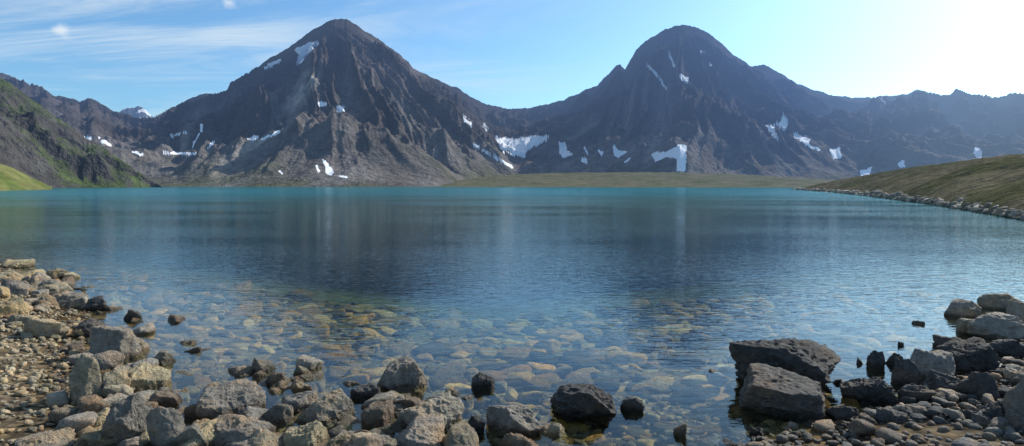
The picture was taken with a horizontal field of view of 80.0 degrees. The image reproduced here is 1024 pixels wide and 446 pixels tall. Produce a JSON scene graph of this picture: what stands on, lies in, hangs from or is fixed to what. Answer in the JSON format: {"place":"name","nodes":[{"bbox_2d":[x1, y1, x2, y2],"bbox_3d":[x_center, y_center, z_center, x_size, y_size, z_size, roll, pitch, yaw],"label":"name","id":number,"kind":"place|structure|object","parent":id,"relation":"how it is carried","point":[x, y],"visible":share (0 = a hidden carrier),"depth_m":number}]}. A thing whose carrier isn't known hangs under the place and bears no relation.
{"place":"outdoors","nodes":[
{"label":"outdoors","id":0,"kind":"place"},
{"bbox_2d":[0,164,51,190],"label":"grass bank","id":1,"kind":"structure","parent":0,"point":[11,178],"depth_m":222.04},
{"bbox_2d":[0,78,161,187],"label":"rocky hillside","id":2,"kind":"structure","parent":0,"point":[40,143],"depth_m":433.28},
{"bbox_2d":[119,106,151,118],"bbox_3d":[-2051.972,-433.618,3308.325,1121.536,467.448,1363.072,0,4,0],"label":"distant peak","id":3,"kind":"structure","parent":0,"point":[138,112],"depth_m":3513.61},
{"bbox_2d":[0,19,1023,186],"bbox_3d":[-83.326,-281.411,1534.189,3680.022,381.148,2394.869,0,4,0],"label":"mountain range","id":4,"kind":"structure","parent":0,"point":[339,103],"depth_m":1059.90},
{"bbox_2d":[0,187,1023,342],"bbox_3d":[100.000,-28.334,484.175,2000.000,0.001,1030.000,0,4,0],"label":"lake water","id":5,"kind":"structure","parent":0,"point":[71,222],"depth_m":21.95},
{"bbox_2d":[0,238,1023,445],"bbox_3d":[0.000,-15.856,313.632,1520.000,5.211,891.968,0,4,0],"label":"lakebed ground","id":6,"kind":"structure","parent":0,"point":[463,298],"depth_m":16.99},
{"bbox_2d":[0,270,23,281],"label":"boulder","id":7,"kind":"object","parent":6,"relation":"on","point":[10,274],"visible":0.59,"depth_m":10.52},
{"bbox_2d":[0,297,29,318],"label":"boulder","id":8,"kind":"object","parent":6,"relation":"on","point":[18,306],"visible":0.61,"depth_m":7.42},
{"bbox_2d":[0,259,35,268],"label":"boulder","id":9,"kind":"object","parent":6,"relation":"on","point":[22,263],"visible":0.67,"depth_m":12.55},
{"bbox_2d":[6,314,32,323],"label":"boulder","id":10,"kind":"object","parent":6,"relation":"on","point":[21,318],"visible":0.25,"depth_m":7.20},
{"bbox_2d":[25,269,45,276],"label":"boulder","id":11,"kind":"object","parent":6,"relation":"on","point":[31,273],"visible":0.38,"depth_m":11.08},
{"bbox_2d":[33,302,49,309],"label":"boulder","id":12,"kind":"object","parent":6,"relation":"on","point":[45,305],"visible":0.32,"depth_m":8.07},
{"bbox_2d":[14,427,76,445],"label":"boulder","id":13,"kind":"object","parent":6,"relation":"on","point":[63,436],"visible":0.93,"depth_m":3.91},
{"bbox_2d":[0,263,91,445],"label":"beach gravel","id":14,"kind":"structure","parent":6,"relation":"on","point":[27,337],"depth_m":5.51},
{"bbox_2d":[23,318,69,337],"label":"boulder","id":15,"kind":"object","parent":6,"relation":"on","point":[45,328],"visible":0.64,"depth_m":6.64},
{"bbox_2d":[39,295,58,308],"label":"boulder","id":16,"kind":"object","parent":6,"relation":"on","point":[51,300],"visible":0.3,"depth_m":8.25},
{"bbox_2d":[37,282,73,291],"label":"boulder","id":17,"kind":"object","parent":6,"relation":"on","point":[63,286],"visible":0.34,"depth_m":9.63},
{"bbox_2d":[46,268,68,278],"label":"boulder","id":18,"kind":"object","parent":6,"relation":"on","point":[55,273],"visible":0.53,"depth_m":11.15},
{"bbox_2d":[60,276,76,286],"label":"boulder","id":19,"kind":"object","parent":6,"relation":"on","point":[70,279],"visible":0.27,"depth_m":10.49},
{"bbox_2d":[56,292,88,307],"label":"boulder","id":20,"kind":"object","parent":6,"relation":"on","point":[66,300],"visible":0.32,"depth_m":8.48},
{"bbox_2d":[69,353,102,402],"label":"boulder","id":21,"kind":"object","parent":6,"relation":"on","point":[84,377],"visible":0.72,"depth_m":4.70},
{"bbox_2d":[73,318,106,338],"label":"boulder","id":22,"kind":"object","parent":6,"relation":"on","point":[85,325],"visible":0.53,"depth_m":6.81},
{"bbox_2d":[84,296,106,310],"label":"boulder","id":23,"kind":"object","parent":6,"relation":"on","point":[98,303],"visible":0.83,"depth_m":8.32},
{"bbox_2d":[73,425,118,445],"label":"boulder","id":24,"kind":"object","parent":6,"relation":"on","point":[92,437],"visible":0.58,"depth_m":3.92},
{"bbox_2d":[88,325,141,363],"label":"boulder","id":25,"kind":"object","parent":6,"relation":"on","point":[124,341],"visible":0.67,"depth_m":5.93},
{"bbox_2d":[101,369,130,398],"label":"boulder","id":26,"kind":"object","parent":6,"relation":"on","point":[115,377],"visible":0.5,"depth_m":4.84},
{"bbox_2d":[112,365,131,370],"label":"boulder","id":27,"kind":"object","parent":6,"relation":"on","point":[121,367],"visible":0.23,"depth_m":5.40},
{"bbox_2d":[101,393,153,439],"bbox_3d":[-2.545,1.354,4.025,0.336,0.443,0.222,0,4,0],"label":"boulder","id":28,"kind":"object","parent":6,"relation":"on","point":[125,419],"visible":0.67,"depth_m":3.96},
{"bbox_2d":[123,309,141,324],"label":"boulder","id":29,"kind":"object","parent":6,"relation":"on","point":[129,315],"visible":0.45,"depth_m":7.75},
{"bbox_2d":[137,337,149,351],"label":"boulder","id":30,"kind":"object","parent":6,"relation":"on","point":[145,346],"visible":0.17,"depth_m":6.26},
{"bbox_2d":[129,362,171,392],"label":"boulder","id":31,"kind":"object","parent":6,"relation":"on","point":[144,376],"visible":0.62,"depth_m":5.14},
{"bbox_2d":[146,406,184,445],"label":"boulder","id":32,"kind":"object","parent":6,"relation":"on","point":[165,426],"visible":0.91,"depth_m":3.92},
{"bbox_2d":[153,350,177,369],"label":"boulder","id":33,"kind":"object","parent":6,"relation":"on","point":[165,358],"visible":0.54,"depth_m":5.83},
{"bbox_2d":[151,391,184,409],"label":"boulder","id":34,"kind":"object","parent":6,"relation":"on","point":[167,399],"visible":0.48,"depth_m":4.73},
{"bbox_2d":[180,346,201,355],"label":"boulder","id":35,"kind":"object","parent":6,"relation":"on","point":[192,351],"visible":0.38,"depth_m":6.23},
{"bbox_2d":[184,404,200,424],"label":"boulder","id":36,"kind":"object","parent":6,"relation":"on","point":[189,414],"visible":0.36,"depth_m":4.47},
{"bbox_2d":[192,418,209,423],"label":"boulder","id":37,"kind":"object","parent":6,"relation":"on","point":[205,420],"visible":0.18,"depth_m":4.16},
{"bbox_2d":[195,379,265,419],"bbox_3d":[-2.149,1.425,4.639,0.537,0.389,0.401,0,4,0],"label":"boulder","id":38,"kind":"object","parent":6,"relation":"on","point":[232,397],"visible":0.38,"depth_m":4.59},
{"bbox_2d":[0,259,486,445],"bbox_3d":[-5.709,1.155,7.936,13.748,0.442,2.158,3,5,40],"label":"loose stones","id":39,"kind":"object","parent":6,"relation":"on","point":[461,433],"visible":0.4,"depth_m":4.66},
{"bbox_2d":[212,414,275,445],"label":"boulder","id":40,"kind":"object","parent":6,"relation":"on","point":[231,427],"visible":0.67,"depth_m":4.04},
{"bbox_2d":[251,358,281,374],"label":"boulder","id":41,"kind":"object","parent":6,"relation":"on","point":[267,367],"visible":0.31,"depth_m":5.59},
{"bbox_2d":[266,372,285,403],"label":"boulder","id":42,"kind":"object","parent":6,"relation":"on","point":[275,377],"visible":0.35,"depth_m":5.20},
{"bbox_2d":[262,403,295,431],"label":"boulder","id":43,"kind":"object","parent":6,"relation":"on","point":[279,416],"visible":0.65,"depth_m":4.39},
{"bbox_2d":[289,380,312,394],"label":"boulder","id":44,"kind":"object","parent":6,"relation":"on","point":[297,386],"visible":0.38,"depth_m":5.05},
{"bbox_2d":[293,366,311,376],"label":"boulder","id":45,"kind":"object","parent":6,"relation":"on","point":[299,370],"visible":0.2,"depth_m":5.45},
{"bbox_2d":[283,420,329,445],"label":"boulder","id":46,"kind":"object","parent":6,"relation":"on","point":[314,433],"visible":0.96,"depth_m":3.96},
{"bbox_2d":[294,388,354,430],"bbox_3d":[-1.386,1.433,4.471,0.415,0.399,0.367,0,4,0],"label":"boulder","id":47,"kind":"object","parent":6,"relation":"on","point":[329,410],"visible":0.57,"depth_m":4.40},
{"bbox_2d":[323,434,348,445],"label":"boulder","id":48,"kind":"object","parent":6,"relation":"on","point":[338,440],"visible":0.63,"depth_m":3.96},
{"bbox_2d":[350,382,381,411],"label":"boulder","id":49,"kind":"object","parent":6,"relation":"on","point":[360,395],"visible":0.54,"depth_m":4.88},
{"bbox_2d":[361,399,394,430],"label":"boulder","id":50,"kind":"object","parent":6,"relation":"on","point":[376,414],"visible":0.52,"depth_m":4.33},
{"bbox_2d":[377,355,429,398],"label":"boulder","id":51,"kind":"object","parent":6,"relation":"on","point":[404,374],"visible":0.59,"depth_m":5.12},
{"bbox_2d":[395,414,444,445],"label":"boulder","id":52,"kind":"object","parent":6,"relation":"on","point":[424,430],"visible":0.89,"depth_m":3.97},
{"bbox_2d":[399,391,464,433],"bbox_3d":[-0.570,1.423,4.332,0.455,0.411,0.358,0,4,0],"label":"boulder","id":53,"kind":"object","parent":6,"relation":"on","point":[448,407],"visible":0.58,"depth_m":4.25},
{"bbox_2d":[445,386,461,396],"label":"boulder","id":54,"kind":"object","parent":6,"relation":"on","point":[453,391],"visible":0.18,"depth_m":4.96},
{"bbox_2d":[468,415,484,441],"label":"boulder","id":55,"kind":"object","parent":6,"relation":"on","point":[476,423],"visible":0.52,"depth_m":4.20},
{"bbox_2d":[470,372,494,407],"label":"boulder","id":56,"kind":"object","parent":6,"relation":"on","point":[482,384],"visible":0.66,"depth_m":5.11},
{"bbox_2d":[0,259,1023,445],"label":"lakebed stones","id":57,"kind":"object","parent":6,"relation":"on","point":[537,368],"visible":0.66,"depth_m":8.23},
{"bbox_2d":[332,381,694,445],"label":"loose stones","id":58,"kind":"object","parent":6,"relation":"on","point":[666,438],"visible":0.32,"depth_m":4.64},
{"bbox_2d":[486,404,541,438],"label":"boulder","id":59,"kind":"object","parent":6,"relation":"on","point":[502,420],"visible":0.77,"depth_m":4.21},
{"bbox_2d":[499,432,538,445],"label":"boulder","id":60,"kind":"object","parent":6,"relation":"on","point":[512,439],"visible":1,"depth_m":3.94},
{"bbox_2d":[47,344,1023,445],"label":"shallow pebbles","id":61,"kind":"object","parent":6,"relation":"on","point":[574,430],"visible":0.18,"depth_m":4.67},
{"bbox_2d":[538,422,567,442],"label":"boulder","id":62,"kind":"object","parent":6,"relation":"on","point":[548,432],"visible":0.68,"depth_m":4.17},
{"bbox_2d":[550,383,620,427],"bbox_3d":[0.572,1.417,4.645,0.570,0.426,0.458,0,4,0],"label":"boulder","id":63,"kind":"object","parent":6,"relation":"on","point":[587,404],"visible":0.88,"depth_m":4.50},
{"bbox_2d":[620,397,644,425],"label":"boulder","id":64,"kind":"object","parent":6,"relation":"on","point":[631,410],"visible":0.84,"depth_m":4.61},
{"bbox_2d":[673,423,686,445],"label":"boulder","id":65,"kind":"object","parent":6,"relation":"on","point":[679,433],"visible":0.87,"depth_m":4.15},
{"bbox_2d":[749,427,765,436],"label":"boulder","id":66,"kind":"object","parent":6,"relation":"on","point":[757,431],"visible":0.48,"depth_m":4.15},
{"bbox_2d":[737,363,825,422],"bbox_3d":[2.050,1.367,4.669,0.609,0.462,0.558,0,4,0],"label":"boulder","id":67,"kind":"object","parent":6,"relation":"on","point":[767,392],"visible":0.86,"depth_m":4.52},
{"bbox_2d":[729,337,840,388],"bbox_3d":[2.389,1.328,5.343,0.831,0.660,0.736,2,4,32],"label":"boulder","id":68,"kind":"object","parent":6,"relation":"on","point":[812,360],"visible":0.65,"depth_m":5.16},
{"bbox_2d":[828,379,844,393],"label":"boulder","id":69,"kind":"object","parent":6,"relation":"on","point":[833,387],"visible":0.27,"depth_m":5.22},
{"bbox_2d":[825,406,858,420],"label":"boulder","id":70,"kind":"object","parent":6,"relation":"on","point":[835,413],"visible":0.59,"depth_m":4.42},
{"bbox_2d":[856,357,866,372],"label":"boulder","id":71,"kind":"object","parent":6,"relation":"on","point":[860,365],"visible":0.45,"depth_m":5.80},
{"bbox_2d":[706,324,1022,436],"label":"loose stones","id":72,"kind":"object","parent":6,"relation":"on","point":[863,426],"visible":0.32,"depth_m":4.44},
{"bbox_2d":[839,376,897,407],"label":"boulder","id":73,"kind":"object","parent":6,"relation":"on","point":[875,392],"visible":0.82,"depth_m":4.77},
{"bbox_2d":[866,350,885,377],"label":"boulder","id":74,"kind":"object","parent":6,"relation":"on","point":[875,364],"visible":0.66,"depth_m":5.70},
{"bbox_2d":[729,339,1023,445],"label":"shore gravel","id":75,"kind":"structure","parent":6,"relation":"on","point":[890,435],"depth_m":4.05},
{"bbox_2d":[873,407,907,423],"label":"boulder","id":76,"kind":"object","parent":6,"relation":"on","point":[884,414],"visible":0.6,"depth_m":4.32},
{"bbox_2d":[885,353,902,372],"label":"boulder","id":77,"kind":"object","parent":6,"relation":"on","point":[889,364],"visible":0.4,"depth_m":5.80},
{"bbox_2d":[896,341,905,357],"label":"boulder","id":78,"kind":"object","parent":6,"relation":"on","point":[900,346],"visible":0.58,"depth_m":6.46},
{"bbox_2d":[890,357,921,391],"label":"boulder","id":79,"kind":"object","parent":6,"relation":"on","point":[905,371],"visible":0.63,"depth_m":5.18},
{"bbox_2d":[793,187,1023,219],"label":"shoreline rocks","id":80,"kind":"object","parent":6,"relation":"on","point":[979,208],"visible":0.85,"depth_m":50.67},
{"bbox_2d":[897,383,935,401],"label":"boulder","id":81,"kind":"object","parent":6,"relation":"on","point":[919,393],"visible":0.64,"depth_m":4.77},
{"bbox_2d":[908,320,924,336],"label":"boulder","id":82,"kind":"object","parent":6,"relation":"on","point":[913,325],"visible":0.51,"depth_m":7.47},
{"bbox_2d":[910,348,955,382],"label":"boulder","id":83,"kind":"object","parent":6,"relation":"on","point":[940,361],"visible":0.54,"depth_m":5.38},
{"bbox_2d":[921,369,959,389],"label":"boulder","id":84,"kind":"object","parent":6,"relation":"on","point":[934,379],"visible":0.41,"depth_m":5.01},
{"bbox_2d":[931,334,960,349],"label":"boulder","id":85,"kind":"object","parent":6,"relation":"on","point":[938,340],"visible":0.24,"depth_m":6.40},
{"bbox_2d":[949,406,962,413],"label":"boulder","id":86,"kind":"object","parent":6,"relation":"on","point":[955,408],"visible":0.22,"depth_m":4.40},
{"bbox_2d":[942,299,981,321],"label":"boulder","id":87,"kind":"object","parent":6,"relation":"on","point":[960,308],"visible":0.6,"depth_m":7.88},
{"bbox_2d":[949,377,977,394],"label":"boulder","id":88,"kind":"object","parent":6,"relation":"on","point":[963,386],"visible":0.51,"depth_m":4.86},
{"bbox_2d":[930,337,999,373],"bbox_3d":[4.185,1.283,5.705,0.503,0.403,0.454,0,4,0],"label":"boulder","id":89,"kind":"object","parent":6,"relation":"on","point":[974,354],"visible":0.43,"depth_m":5.57},
{"bbox_2d":[954,318,986,339],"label":"boulder","id":90,"kind":"object","parent":6,"relation":"on","point":[961,330],"visible":0.24,"depth_m":6.96},
{"bbox_2d":[968,371,1000,398],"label":"boulder","id":91,"kind":"object","parent":6,"relation":"on","point":[983,382],"visible":0.48,"depth_m":4.80},
{"bbox_2d":[970,400,1003,418],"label":"boulder","id":92,"kind":"object","parent":6,"relation":"on","point":[991,410],"visible":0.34,"depth_m":4.19},
{"bbox_2d":[967,312,1023,341],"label":"boulder","id":93,"kind":"object","parent":6,"relation":"on","point":[993,325],"visible":0.79,"depth_m":6.74},
{"bbox_2d":[977,293,1023,313],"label":"boulder","id":94,"kind":"object","parent":6,"relation":"on","point":[994,302],"visible":0.54,"depth_m":8.39},
{"bbox_2d":[989,339,1023,358],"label":"boulder","id":95,"kind":"object","parent":6,"relation":"on","point":[1007,347],"visible":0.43,"depth_m":6.03},
{"bbox_2d":[1001,378,1023,425],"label":"boulder","id":96,"kind":"object","parent":6,"relation":"on","point":[1012,403],"visible":0.52,"depth_m":4.10},
{"bbox_2d":[1003,364,1023,379],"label":"boulder","id":97,"kind":"object","parent":6,"relation":"on","point":[1011,371],"visible":0.47,"depth_m":5.25},
{"bbox_2d":[1006,301,1023,321],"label":"boulder","id":98,"kind":"object","parent":6,"relation":"on","point":[1014,308],"visible":0.48,"depth_m":7.40},
{"bbox_2d":[0,0,1023,116],"label":"sky","id":99,"kind":"structure","parent":0,"point":[155,56]},
{"bbox_2d":[428,172,835,187],"bbox_3d":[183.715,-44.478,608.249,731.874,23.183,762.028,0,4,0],"label":"meadow","id":100,"kind":"structure","parent":0,"point":[633,179],"depth_m":657.28},
{"bbox_2d":[789,154,1023,215],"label":"grassy hill","id":101,"kind":"structure","parent":0,"point":[997,180],"depth_m":62.12}
]}

